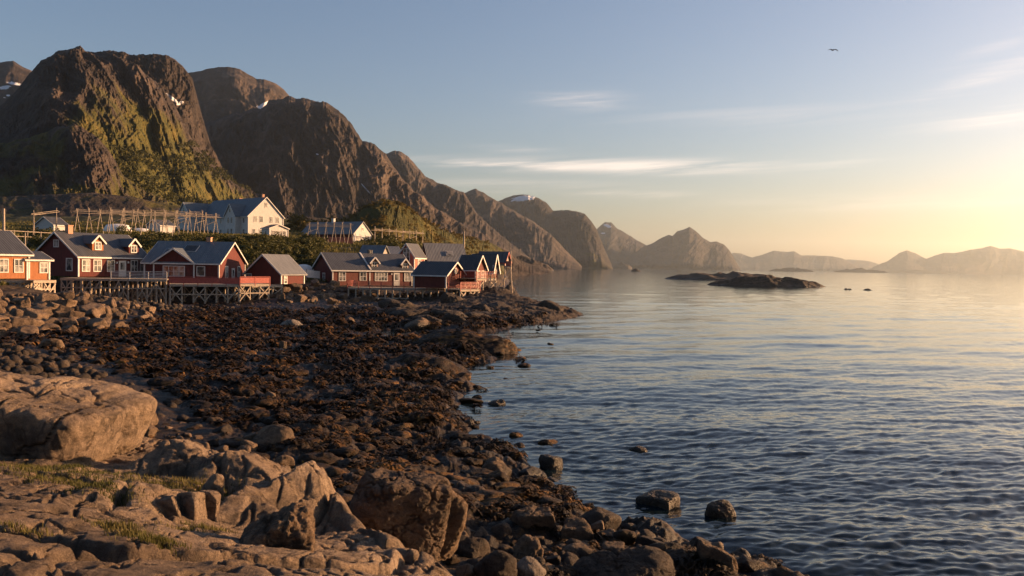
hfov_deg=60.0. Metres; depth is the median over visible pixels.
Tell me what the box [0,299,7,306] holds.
boulder
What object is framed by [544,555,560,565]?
boulder
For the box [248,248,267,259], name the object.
shrub
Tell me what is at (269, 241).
shrub
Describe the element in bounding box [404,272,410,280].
window
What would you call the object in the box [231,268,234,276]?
door
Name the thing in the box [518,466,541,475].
boulder
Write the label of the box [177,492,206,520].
boulder
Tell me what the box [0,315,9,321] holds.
boulder
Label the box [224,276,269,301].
pier
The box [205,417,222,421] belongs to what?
boulder
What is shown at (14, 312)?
boulder
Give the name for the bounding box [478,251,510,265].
house
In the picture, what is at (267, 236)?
shrub
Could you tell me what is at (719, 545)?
boulder
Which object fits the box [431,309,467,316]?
ledge
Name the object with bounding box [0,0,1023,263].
sky
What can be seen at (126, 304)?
boulder
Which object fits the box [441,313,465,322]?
ledge
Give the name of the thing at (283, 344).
boulder
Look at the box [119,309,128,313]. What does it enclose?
boulder
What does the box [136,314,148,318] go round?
boulder
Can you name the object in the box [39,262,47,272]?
window
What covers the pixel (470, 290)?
pier
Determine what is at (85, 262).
window
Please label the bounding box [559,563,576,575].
boulder
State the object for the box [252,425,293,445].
boulder
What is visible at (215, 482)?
boulder
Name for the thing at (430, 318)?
ledge
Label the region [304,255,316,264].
shrub
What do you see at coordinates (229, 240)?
shrub
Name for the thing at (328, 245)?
grass
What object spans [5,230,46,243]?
rail fence
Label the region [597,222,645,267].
mountain
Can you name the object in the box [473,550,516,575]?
boulder
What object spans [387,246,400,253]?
barn
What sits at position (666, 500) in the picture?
boulder
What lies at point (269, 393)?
boulder
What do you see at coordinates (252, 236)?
shrub
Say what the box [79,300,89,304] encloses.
boulder
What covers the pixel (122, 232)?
shrub
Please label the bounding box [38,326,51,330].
boulder
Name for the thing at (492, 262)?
timber house
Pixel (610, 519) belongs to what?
boulder
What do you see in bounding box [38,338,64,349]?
boulder
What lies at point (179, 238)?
shrub
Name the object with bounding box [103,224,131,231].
covered boat
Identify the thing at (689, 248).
mountain
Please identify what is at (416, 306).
ledge
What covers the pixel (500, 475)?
boulder
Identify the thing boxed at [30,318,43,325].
boulder
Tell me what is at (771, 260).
mountain
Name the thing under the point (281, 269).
boathouse
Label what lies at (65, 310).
boulder
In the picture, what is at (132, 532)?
grass
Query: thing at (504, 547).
boulder
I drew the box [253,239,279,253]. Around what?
shrub
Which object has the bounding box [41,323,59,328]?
boulder
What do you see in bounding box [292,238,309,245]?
shrub
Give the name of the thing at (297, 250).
shrub
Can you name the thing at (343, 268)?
timber house
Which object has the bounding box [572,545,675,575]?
boulder
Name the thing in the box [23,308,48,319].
boulder
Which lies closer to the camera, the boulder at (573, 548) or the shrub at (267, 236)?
the boulder at (573, 548)
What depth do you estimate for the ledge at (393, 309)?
90.27 m
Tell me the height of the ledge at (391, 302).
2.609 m
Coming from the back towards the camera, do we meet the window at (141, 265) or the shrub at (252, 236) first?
the shrub at (252, 236)
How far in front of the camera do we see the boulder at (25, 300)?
76.58 m
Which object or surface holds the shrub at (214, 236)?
on the shore
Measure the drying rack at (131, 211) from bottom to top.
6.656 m
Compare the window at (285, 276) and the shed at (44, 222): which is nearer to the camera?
the window at (285, 276)
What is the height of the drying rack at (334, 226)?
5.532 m
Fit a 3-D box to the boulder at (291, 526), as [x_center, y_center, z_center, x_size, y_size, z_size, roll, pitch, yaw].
[-1.819,1.970,6.869,0.586,0.562,0.556,1,1,-11]
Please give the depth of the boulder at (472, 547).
14.89 m
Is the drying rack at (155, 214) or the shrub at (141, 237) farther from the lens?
the drying rack at (155, 214)
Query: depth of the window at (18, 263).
98.99 m
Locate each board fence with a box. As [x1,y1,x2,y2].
[306,269,319,280]
[322,237,352,243]
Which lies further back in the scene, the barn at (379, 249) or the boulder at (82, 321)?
the barn at (379, 249)
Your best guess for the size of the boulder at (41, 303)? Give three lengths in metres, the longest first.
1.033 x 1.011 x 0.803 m
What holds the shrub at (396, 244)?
on the shore
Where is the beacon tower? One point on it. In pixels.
(508, 263)
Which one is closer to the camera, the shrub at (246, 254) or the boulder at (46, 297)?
the boulder at (46, 297)
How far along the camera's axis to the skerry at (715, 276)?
510.86 m
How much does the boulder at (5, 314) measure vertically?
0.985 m
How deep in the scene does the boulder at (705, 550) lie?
15.78 m
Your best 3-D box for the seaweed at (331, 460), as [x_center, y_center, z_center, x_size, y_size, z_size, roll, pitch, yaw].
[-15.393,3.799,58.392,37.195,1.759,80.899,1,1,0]
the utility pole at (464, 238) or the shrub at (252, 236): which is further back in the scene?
the utility pole at (464, 238)
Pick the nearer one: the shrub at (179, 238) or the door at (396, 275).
the door at (396, 275)
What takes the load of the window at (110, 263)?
in the timber house at (69, 251)
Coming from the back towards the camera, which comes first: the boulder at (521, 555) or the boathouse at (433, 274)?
the boathouse at (433, 274)
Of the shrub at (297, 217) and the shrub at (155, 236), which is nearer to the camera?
the shrub at (155, 236)
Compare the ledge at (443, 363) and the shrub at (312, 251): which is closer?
the ledge at (443, 363)
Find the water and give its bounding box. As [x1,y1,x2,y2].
[363,269,1023,575]
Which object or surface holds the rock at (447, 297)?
on the shore
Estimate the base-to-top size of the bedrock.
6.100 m
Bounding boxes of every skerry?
[613,262,631,268]
[665,271,779,279]
[707,275,824,286]
[770,267,813,271]
[834,268,886,272]
[887,270,953,273]
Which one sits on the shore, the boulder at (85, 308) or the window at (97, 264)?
the boulder at (85, 308)
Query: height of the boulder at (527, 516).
0.893 m
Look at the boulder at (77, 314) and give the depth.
67.92 m
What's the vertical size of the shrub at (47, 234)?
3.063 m
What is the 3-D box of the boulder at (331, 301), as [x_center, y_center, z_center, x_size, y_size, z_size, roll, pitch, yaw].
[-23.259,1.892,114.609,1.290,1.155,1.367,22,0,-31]
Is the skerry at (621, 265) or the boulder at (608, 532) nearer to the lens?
the boulder at (608, 532)
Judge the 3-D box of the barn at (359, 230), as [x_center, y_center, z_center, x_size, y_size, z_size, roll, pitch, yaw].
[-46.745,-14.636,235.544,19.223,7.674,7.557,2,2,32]
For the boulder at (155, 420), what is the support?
on the shore
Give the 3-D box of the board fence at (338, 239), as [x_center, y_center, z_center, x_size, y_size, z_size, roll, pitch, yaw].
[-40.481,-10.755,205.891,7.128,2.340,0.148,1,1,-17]
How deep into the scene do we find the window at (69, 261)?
115.78 m
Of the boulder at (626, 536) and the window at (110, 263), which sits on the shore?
the boulder at (626, 536)
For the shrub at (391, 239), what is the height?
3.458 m
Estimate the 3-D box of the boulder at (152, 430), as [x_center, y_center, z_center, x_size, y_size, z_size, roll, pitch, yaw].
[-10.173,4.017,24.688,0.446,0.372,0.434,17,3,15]
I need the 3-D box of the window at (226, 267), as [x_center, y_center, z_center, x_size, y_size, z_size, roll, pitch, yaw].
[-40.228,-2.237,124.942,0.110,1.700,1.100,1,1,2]
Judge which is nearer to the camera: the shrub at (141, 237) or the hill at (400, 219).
the shrub at (141, 237)
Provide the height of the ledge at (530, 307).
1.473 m
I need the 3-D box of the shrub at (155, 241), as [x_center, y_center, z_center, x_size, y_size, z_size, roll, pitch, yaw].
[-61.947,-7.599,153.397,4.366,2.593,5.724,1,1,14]
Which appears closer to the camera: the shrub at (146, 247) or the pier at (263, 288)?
the pier at (263, 288)
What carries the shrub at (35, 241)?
on the shore
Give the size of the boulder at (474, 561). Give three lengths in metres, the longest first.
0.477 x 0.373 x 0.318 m
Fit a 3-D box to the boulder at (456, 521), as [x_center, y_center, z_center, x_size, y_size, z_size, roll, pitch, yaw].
[-1.095,3.308,12.754,0.952,1.260,1.050,1,1,0]
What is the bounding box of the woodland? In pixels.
[108,139,259,204]
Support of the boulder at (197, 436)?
on the shore
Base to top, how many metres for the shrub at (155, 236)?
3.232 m
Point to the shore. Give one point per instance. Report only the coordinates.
(456, 465)
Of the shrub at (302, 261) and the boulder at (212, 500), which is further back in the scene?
the shrub at (302, 261)
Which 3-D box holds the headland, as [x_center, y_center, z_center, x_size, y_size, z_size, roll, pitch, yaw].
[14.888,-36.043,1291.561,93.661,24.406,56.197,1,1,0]
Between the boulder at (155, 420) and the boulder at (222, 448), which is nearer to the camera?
the boulder at (222, 448)
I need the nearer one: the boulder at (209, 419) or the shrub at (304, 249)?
the boulder at (209, 419)
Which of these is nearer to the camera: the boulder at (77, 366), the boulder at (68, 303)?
the boulder at (77, 366)
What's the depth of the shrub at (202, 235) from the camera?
163.40 m
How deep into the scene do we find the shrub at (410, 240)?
228.38 m
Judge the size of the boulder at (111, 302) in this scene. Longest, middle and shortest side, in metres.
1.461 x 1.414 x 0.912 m
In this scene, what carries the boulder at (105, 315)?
on the shore
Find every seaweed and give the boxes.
[0,304,784,575]
[0,310,562,506]
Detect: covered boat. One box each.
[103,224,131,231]
[299,264,311,275]
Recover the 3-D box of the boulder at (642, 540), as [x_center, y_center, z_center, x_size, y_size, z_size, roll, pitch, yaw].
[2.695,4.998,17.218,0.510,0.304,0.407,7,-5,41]
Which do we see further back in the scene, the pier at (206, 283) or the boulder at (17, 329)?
the pier at (206, 283)
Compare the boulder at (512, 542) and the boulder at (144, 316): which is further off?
the boulder at (144, 316)
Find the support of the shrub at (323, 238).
on the shore
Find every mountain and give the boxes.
[0,46,260,202]
[0,61,31,105]
[103,50,223,172]
[189,67,288,123]
[205,96,504,249]
[386,151,528,257]
[465,189,581,268]
[498,194,612,268]
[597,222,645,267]
[623,227,740,270]
[732,251,861,271]
[846,260,878,269]
[867,246,1023,274]
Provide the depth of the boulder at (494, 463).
23.55 m
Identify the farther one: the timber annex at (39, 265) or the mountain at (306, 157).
the mountain at (306, 157)
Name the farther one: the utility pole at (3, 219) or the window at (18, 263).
the utility pole at (3, 219)
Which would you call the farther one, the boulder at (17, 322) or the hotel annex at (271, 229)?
the hotel annex at (271, 229)
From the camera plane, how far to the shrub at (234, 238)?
158.89 m
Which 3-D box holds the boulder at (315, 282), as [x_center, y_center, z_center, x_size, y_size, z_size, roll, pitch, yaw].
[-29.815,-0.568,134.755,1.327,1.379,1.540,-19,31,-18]
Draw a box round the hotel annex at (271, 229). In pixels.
[260,224,289,236]
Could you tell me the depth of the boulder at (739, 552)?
17.50 m
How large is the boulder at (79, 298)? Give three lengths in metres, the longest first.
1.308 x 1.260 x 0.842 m
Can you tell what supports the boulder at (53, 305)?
on the shore
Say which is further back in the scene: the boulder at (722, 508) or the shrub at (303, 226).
the shrub at (303, 226)
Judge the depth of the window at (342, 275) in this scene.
138.94 m
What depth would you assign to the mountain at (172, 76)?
1185.51 m
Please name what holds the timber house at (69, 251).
on the shore
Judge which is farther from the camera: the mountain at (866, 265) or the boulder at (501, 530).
the mountain at (866, 265)
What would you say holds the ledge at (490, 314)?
on the shore
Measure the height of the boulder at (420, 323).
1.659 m
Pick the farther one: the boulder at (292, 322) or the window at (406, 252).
the window at (406, 252)
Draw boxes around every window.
[0,259,8,272]
[14,259,23,272]
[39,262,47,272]
[53,240,58,246]
[66,258,72,270]
[82,259,89,271]
[93,260,101,271]
[107,260,114,271]
[130,260,137,270]
[140,260,143,270]
[163,266,184,276]
[196,266,204,275]
[225,266,227,277]
[237,266,239,276]
[246,273,251,277]
[284,275,287,283]
[339,272,345,280]
[359,272,366,280]
[375,272,387,280]
[403,248,409,261]
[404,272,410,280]
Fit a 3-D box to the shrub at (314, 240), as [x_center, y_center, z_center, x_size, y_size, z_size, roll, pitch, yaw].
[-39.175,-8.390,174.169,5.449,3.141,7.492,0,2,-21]
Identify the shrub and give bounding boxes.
[17,227,38,237]
[27,235,47,245]
[31,227,60,236]
[115,226,134,235]
[116,225,139,235]
[133,235,149,246]
[135,229,167,238]
[138,233,158,243]
[140,237,166,247]
[141,244,153,249]
[167,232,191,238]
[172,235,198,240]
[194,232,204,240]
[198,235,217,241]
[213,234,242,241]
[220,234,245,244]
[239,239,262,253]
[240,250,258,259]
[243,233,265,240]
[246,232,266,238]
[246,233,269,242]
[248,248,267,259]
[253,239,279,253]
[256,237,286,244]
[257,243,281,252]
[272,231,294,243]
[276,245,303,254]
[279,243,291,248]
[284,212,306,225]
[285,220,310,228]
[286,213,315,226]
[291,221,309,230]
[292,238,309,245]
[292,257,312,264]
[297,232,325,245]
[299,252,316,260]
[300,237,322,245]
[300,246,315,254]
[302,237,312,245]
[303,237,326,251]
[304,247,322,257]
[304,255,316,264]
[309,235,328,244]
[360,237,380,242]
[370,235,398,244]
[375,234,397,242]
[390,242,402,248]
[400,238,416,243]
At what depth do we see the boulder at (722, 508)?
21.41 m
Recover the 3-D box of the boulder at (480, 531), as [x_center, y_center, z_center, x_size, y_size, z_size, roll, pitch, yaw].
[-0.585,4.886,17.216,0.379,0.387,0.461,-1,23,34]
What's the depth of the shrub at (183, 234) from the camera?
166.09 m
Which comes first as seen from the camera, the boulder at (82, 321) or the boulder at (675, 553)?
the boulder at (675, 553)
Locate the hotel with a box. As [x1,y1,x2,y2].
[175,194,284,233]
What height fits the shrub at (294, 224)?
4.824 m
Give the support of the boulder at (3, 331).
on the shore
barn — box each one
[301,218,372,240]
[359,245,389,253]
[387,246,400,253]
[422,243,465,261]
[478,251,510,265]
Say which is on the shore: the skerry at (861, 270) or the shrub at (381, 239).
the shrub at (381, 239)
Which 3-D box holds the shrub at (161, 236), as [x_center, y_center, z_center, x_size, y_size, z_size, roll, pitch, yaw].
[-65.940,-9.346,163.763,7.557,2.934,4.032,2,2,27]
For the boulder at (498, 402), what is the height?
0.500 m
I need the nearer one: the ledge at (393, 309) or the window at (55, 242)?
the ledge at (393, 309)
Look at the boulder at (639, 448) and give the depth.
29.34 m
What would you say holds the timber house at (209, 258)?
on the shore
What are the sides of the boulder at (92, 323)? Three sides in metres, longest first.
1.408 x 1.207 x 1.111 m
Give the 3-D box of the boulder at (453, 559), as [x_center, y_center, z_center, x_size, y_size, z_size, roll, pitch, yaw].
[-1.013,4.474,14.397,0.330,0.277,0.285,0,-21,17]
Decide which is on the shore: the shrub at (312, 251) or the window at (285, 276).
the shrub at (312, 251)
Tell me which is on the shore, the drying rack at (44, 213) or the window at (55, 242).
the drying rack at (44, 213)
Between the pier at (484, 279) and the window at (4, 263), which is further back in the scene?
the pier at (484, 279)
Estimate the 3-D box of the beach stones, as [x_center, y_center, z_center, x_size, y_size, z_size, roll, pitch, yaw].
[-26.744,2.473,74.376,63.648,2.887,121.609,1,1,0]
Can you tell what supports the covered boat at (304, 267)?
on the shore
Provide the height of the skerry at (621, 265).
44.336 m
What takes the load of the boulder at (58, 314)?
on the shore
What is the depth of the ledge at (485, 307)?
97.39 m
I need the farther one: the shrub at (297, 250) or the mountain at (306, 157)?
the mountain at (306, 157)
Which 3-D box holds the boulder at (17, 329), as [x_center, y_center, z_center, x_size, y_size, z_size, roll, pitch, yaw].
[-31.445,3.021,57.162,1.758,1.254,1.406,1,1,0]
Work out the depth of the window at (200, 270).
122.05 m
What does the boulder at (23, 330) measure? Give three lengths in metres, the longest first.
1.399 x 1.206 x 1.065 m
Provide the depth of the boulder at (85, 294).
84.55 m
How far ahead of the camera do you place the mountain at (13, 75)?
2180.82 m
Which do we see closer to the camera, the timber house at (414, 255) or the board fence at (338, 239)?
the timber house at (414, 255)
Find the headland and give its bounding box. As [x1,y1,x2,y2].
[516,255,553,270]
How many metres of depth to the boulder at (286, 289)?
126.52 m
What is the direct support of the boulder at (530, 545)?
on the shore
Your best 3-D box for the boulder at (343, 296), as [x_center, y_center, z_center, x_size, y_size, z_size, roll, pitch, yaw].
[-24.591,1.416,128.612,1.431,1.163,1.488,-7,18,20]
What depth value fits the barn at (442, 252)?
160.52 m
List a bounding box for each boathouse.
[242,254,307,283]
[410,261,466,287]
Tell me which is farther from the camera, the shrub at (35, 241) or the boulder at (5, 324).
the shrub at (35, 241)
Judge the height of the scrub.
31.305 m
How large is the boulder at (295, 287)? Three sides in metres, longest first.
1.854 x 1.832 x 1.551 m
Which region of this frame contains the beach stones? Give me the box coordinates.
[0,287,768,575]
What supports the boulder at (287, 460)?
on the shore
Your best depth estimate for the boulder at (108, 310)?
74.39 m
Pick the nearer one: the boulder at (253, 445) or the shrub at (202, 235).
the boulder at (253, 445)
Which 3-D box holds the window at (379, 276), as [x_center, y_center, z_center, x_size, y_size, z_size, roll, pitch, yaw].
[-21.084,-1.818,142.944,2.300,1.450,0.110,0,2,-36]
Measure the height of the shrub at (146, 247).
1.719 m
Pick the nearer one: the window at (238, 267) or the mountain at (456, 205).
the window at (238, 267)
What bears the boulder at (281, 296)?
on the shore
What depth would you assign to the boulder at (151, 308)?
82.51 m
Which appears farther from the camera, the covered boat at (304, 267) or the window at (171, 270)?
the covered boat at (304, 267)
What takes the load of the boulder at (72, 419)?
on the bedrock
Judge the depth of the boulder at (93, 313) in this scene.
70.93 m
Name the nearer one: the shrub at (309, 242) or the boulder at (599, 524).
the boulder at (599, 524)
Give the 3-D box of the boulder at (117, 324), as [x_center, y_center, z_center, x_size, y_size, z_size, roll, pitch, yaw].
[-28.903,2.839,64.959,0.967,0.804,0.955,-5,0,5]
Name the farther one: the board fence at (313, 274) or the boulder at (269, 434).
the board fence at (313, 274)
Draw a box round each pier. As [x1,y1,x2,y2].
[0,279,30,287]
[21,280,55,292]
[60,271,173,303]
[169,276,239,303]
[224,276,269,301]
[235,284,282,299]
[347,280,444,299]
[446,282,480,296]
[457,271,497,291]
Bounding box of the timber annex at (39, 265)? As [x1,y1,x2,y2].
[21,251,53,279]
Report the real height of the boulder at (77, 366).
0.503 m
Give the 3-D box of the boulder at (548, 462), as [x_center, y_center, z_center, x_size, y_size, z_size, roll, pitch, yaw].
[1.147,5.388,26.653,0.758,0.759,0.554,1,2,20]
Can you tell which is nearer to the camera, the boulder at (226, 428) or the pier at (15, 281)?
the boulder at (226, 428)
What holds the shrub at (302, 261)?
on the shore
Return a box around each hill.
[0,123,180,205]
[0,193,338,221]
[349,199,548,276]
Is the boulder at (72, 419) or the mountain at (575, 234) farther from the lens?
the mountain at (575, 234)
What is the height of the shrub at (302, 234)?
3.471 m
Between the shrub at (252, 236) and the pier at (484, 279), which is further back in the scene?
the shrub at (252, 236)
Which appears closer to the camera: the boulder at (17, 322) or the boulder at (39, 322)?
the boulder at (17, 322)
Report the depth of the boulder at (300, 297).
114.17 m
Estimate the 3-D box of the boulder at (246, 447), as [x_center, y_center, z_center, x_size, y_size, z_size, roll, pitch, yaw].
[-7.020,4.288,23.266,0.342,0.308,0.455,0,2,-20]
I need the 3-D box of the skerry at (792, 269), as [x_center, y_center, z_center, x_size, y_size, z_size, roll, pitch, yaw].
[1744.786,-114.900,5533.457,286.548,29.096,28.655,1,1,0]
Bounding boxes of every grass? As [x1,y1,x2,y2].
[0,220,503,284]
[0,460,292,560]
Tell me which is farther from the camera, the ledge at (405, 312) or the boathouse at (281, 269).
the boathouse at (281, 269)
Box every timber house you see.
[0,230,33,278]
[35,225,146,276]
[140,237,247,281]
[312,250,413,285]
[398,243,426,268]
[458,255,488,281]
[472,254,500,274]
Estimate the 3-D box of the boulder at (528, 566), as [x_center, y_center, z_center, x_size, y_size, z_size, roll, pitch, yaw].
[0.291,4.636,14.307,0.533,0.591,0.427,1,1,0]
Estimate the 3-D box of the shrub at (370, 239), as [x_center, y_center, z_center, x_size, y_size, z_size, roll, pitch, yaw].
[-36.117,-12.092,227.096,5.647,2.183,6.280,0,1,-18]
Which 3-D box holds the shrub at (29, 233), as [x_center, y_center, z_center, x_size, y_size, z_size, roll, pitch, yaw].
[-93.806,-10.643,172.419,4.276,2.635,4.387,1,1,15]
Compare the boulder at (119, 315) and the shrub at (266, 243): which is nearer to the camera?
the boulder at (119, 315)
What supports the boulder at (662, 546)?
on the shore
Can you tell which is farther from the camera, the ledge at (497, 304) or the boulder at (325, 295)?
the boulder at (325, 295)
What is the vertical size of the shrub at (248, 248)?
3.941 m
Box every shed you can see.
[34,216,68,231]
[145,219,174,233]
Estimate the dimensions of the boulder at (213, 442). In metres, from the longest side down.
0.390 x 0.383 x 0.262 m
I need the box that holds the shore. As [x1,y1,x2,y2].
[0,213,808,575]
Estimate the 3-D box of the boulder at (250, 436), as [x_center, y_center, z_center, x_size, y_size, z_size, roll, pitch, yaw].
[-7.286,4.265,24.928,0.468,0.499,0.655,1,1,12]
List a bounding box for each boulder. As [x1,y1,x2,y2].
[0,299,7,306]
[0,313,12,316]
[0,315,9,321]
[0,320,11,328]
[0,326,6,336]
[0,371,156,464]
[9,308,23,316]
[9,325,38,335]
[10,318,36,327]
[12,297,21,303]
[16,326,38,335]
[19,303,30,309]
[20,297,30,303]
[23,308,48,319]
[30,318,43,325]
[31,304,52,316]
[33,301,46,305]
[34,293,58,302]
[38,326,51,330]
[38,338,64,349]
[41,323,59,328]
[42,362,56,371]
[43,318,59,324]
[46,302,60,308]
[53,311,64,317]
[55,305,73,316]
[57,299,77,307]
[60,290,74,299]
[61,325,77,331]
[62,318,78,327]
[68,311,84,317]
[72,363,81,368]
[74,296,86,302]
[76,317,89,326]
[78,291,89,299]
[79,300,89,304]
[79,302,105,316]
[85,308,100,317]
[87,317,107,328]
[100,298,116,307]
[100,314,111,319]
[105,305,111,314]
[110,321,125,327]
[112,311,124,319]
[117,300,129,309]
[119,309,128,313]
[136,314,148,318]
[138,309,152,316]
[144,425,157,436]
[145,306,155,312]
[150,413,158,425]
[156,495,180,517]
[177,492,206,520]
[193,435,202,438]
[199,490,220,519]
[201,442,209,448]
[201,474,224,499]
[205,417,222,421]
[207,439,218,446]
[212,424,232,433]
[216,445,227,451]
[237,445,250,451]
[239,502,315,551]
[240,440,257,450]
[242,431,258,440]
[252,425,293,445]
[263,293,271,297]
[265,391,275,398]
[273,455,294,465]
[278,287,290,292]
[278,293,284,299]
[279,341,286,348]
[280,319,302,325]
[290,283,301,291]
[294,294,307,301]
[310,279,320,286]
[321,293,330,298]
[327,297,337,304]
[329,280,339,286]
[337,293,347,299]
[349,467,452,561]
[361,294,372,300]
[404,317,429,328]
[438,491,467,561]
[442,555,459,564]
[454,535,489,558]
[456,564,473,575]
[467,558,481,565]
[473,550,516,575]
[474,526,488,537]
[482,456,511,477]
[485,470,509,481]
[487,399,505,404]
[491,522,511,538]
[501,544,511,552]
[509,505,556,532]
[509,540,516,546]
[512,534,543,557]
[517,552,527,559]
[517,556,545,575]
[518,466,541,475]
[538,454,562,469]
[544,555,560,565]
[544,562,554,568]
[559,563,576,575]
[561,517,593,540]
[563,542,598,557]
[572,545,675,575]
[580,507,621,529]
[590,520,603,530]
[598,529,614,539]
[602,541,624,550]
[613,529,635,545]
[629,446,646,451]
[635,490,679,509]
[635,535,660,545]
[648,542,686,552]
[664,548,685,560]
[689,536,711,548]
[696,540,737,572]
[704,499,735,517]
[711,542,723,549]
[730,548,750,557]
[738,559,767,572]
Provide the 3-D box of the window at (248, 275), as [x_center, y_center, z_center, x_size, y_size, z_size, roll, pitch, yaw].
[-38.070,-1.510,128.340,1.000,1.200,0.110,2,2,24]
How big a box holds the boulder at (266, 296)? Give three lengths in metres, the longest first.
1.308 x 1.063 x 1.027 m
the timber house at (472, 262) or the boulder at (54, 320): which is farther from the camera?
the timber house at (472, 262)
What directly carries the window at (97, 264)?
in the timber house at (69, 251)
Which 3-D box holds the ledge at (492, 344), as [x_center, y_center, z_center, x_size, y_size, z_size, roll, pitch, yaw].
[-3.190,4.856,62.121,7.541,3.959,5.656,1,1,0]
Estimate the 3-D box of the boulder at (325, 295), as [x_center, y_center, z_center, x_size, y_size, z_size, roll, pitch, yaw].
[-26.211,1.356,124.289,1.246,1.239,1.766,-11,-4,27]
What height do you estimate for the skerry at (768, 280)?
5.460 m
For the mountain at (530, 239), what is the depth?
2770.05 m
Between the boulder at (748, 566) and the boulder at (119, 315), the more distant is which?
the boulder at (119, 315)
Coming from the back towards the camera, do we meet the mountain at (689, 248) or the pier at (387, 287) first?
the mountain at (689, 248)
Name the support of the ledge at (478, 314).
on the shore
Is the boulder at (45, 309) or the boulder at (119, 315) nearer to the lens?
the boulder at (45, 309)
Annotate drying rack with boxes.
[33,208,57,234]
[71,208,220,235]
[107,208,204,232]
[306,222,353,243]
[373,228,424,241]
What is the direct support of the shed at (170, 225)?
on the shore
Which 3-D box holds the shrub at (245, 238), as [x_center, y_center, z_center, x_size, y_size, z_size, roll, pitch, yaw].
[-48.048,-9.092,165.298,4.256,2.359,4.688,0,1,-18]
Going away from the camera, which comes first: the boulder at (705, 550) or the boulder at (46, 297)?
the boulder at (705, 550)
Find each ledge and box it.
[378,299,413,308]
[379,304,420,308]
[386,307,404,312]
[386,352,471,374]
[389,308,429,317]
[417,329,517,354]
[418,315,442,323]
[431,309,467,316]
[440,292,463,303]
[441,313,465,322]
[464,312,489,316]
[468,311,496,315]
[471,304,490,311]
[487,302,510,307]
[522,305,535,308]
[539,300,563,310]
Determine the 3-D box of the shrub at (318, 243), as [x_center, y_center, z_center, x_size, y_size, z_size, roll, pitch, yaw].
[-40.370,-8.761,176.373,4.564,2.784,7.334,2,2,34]
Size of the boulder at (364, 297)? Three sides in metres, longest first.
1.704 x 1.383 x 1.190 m
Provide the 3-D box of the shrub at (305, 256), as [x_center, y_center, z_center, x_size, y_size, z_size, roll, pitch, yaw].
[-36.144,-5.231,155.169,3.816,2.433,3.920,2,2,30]
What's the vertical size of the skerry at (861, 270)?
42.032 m
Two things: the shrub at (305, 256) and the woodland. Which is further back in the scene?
the woodland
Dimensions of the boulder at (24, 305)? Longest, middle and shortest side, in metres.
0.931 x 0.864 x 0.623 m
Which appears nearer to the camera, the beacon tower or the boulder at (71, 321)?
the boulder at (71, 321)
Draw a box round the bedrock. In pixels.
[0,437,452,575]
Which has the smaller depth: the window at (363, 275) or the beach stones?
the beach stones
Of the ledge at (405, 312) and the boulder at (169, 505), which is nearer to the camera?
the boulder at (169, 505)
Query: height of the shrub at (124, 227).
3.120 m
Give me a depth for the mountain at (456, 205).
2188.55 m
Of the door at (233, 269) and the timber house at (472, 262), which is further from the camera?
the timber house at (472, 262)
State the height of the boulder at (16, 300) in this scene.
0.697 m
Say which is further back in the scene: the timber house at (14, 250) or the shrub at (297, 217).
the shrub at (297, 217)
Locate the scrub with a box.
[341,198,489,253]
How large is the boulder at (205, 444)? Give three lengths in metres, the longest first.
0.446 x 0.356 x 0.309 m
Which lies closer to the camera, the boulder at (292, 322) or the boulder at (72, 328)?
the boulder at (72, 328)
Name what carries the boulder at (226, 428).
on the shore
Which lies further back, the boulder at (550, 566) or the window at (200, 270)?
the window at (200, 270)
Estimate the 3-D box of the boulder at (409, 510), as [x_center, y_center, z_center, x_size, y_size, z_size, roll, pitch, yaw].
[-1.545,3.231,12.119,1.485,1.388,1.240,1,1,0]
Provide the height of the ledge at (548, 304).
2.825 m
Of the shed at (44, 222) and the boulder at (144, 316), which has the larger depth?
the shed at (44, 222)
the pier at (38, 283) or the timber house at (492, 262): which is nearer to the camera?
the pier at (38, 283)
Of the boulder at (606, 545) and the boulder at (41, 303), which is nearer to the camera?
the boulder at (606, 545)
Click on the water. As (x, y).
(833, 427)
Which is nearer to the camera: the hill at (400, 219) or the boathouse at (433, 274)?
the boathouse at (433, 274)
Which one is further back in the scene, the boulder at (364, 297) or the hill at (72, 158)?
the hill at (72, 158)
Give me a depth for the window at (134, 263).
122.49 m
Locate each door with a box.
[119,261,125,276]
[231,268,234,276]
[394,273,399,284]
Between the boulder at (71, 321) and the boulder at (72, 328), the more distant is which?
the boulder at (71, 321)
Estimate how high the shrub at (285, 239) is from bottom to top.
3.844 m
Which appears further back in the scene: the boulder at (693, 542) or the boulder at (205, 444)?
the boulder at (205, 444)
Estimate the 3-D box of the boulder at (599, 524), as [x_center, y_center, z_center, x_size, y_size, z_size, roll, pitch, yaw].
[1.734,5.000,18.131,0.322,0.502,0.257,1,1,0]
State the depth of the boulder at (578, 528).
17.49 m
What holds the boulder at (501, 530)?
on the shore
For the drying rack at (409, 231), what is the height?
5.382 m
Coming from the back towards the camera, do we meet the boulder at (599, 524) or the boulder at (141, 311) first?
the boulder at (141, 311)
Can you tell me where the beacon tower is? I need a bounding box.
[503,251,512,292]
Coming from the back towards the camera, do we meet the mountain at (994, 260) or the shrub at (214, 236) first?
the mountain at (994, 260)
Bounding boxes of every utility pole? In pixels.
[2,209,4,229]
[463,231,464,247]
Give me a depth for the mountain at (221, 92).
2153.67 m
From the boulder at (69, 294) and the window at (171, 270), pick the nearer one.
the boulder at (69, 294)
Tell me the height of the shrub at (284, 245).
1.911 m
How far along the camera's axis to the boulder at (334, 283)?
136.04 m
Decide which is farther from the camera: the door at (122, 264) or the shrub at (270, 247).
the shrub at (270, 247)

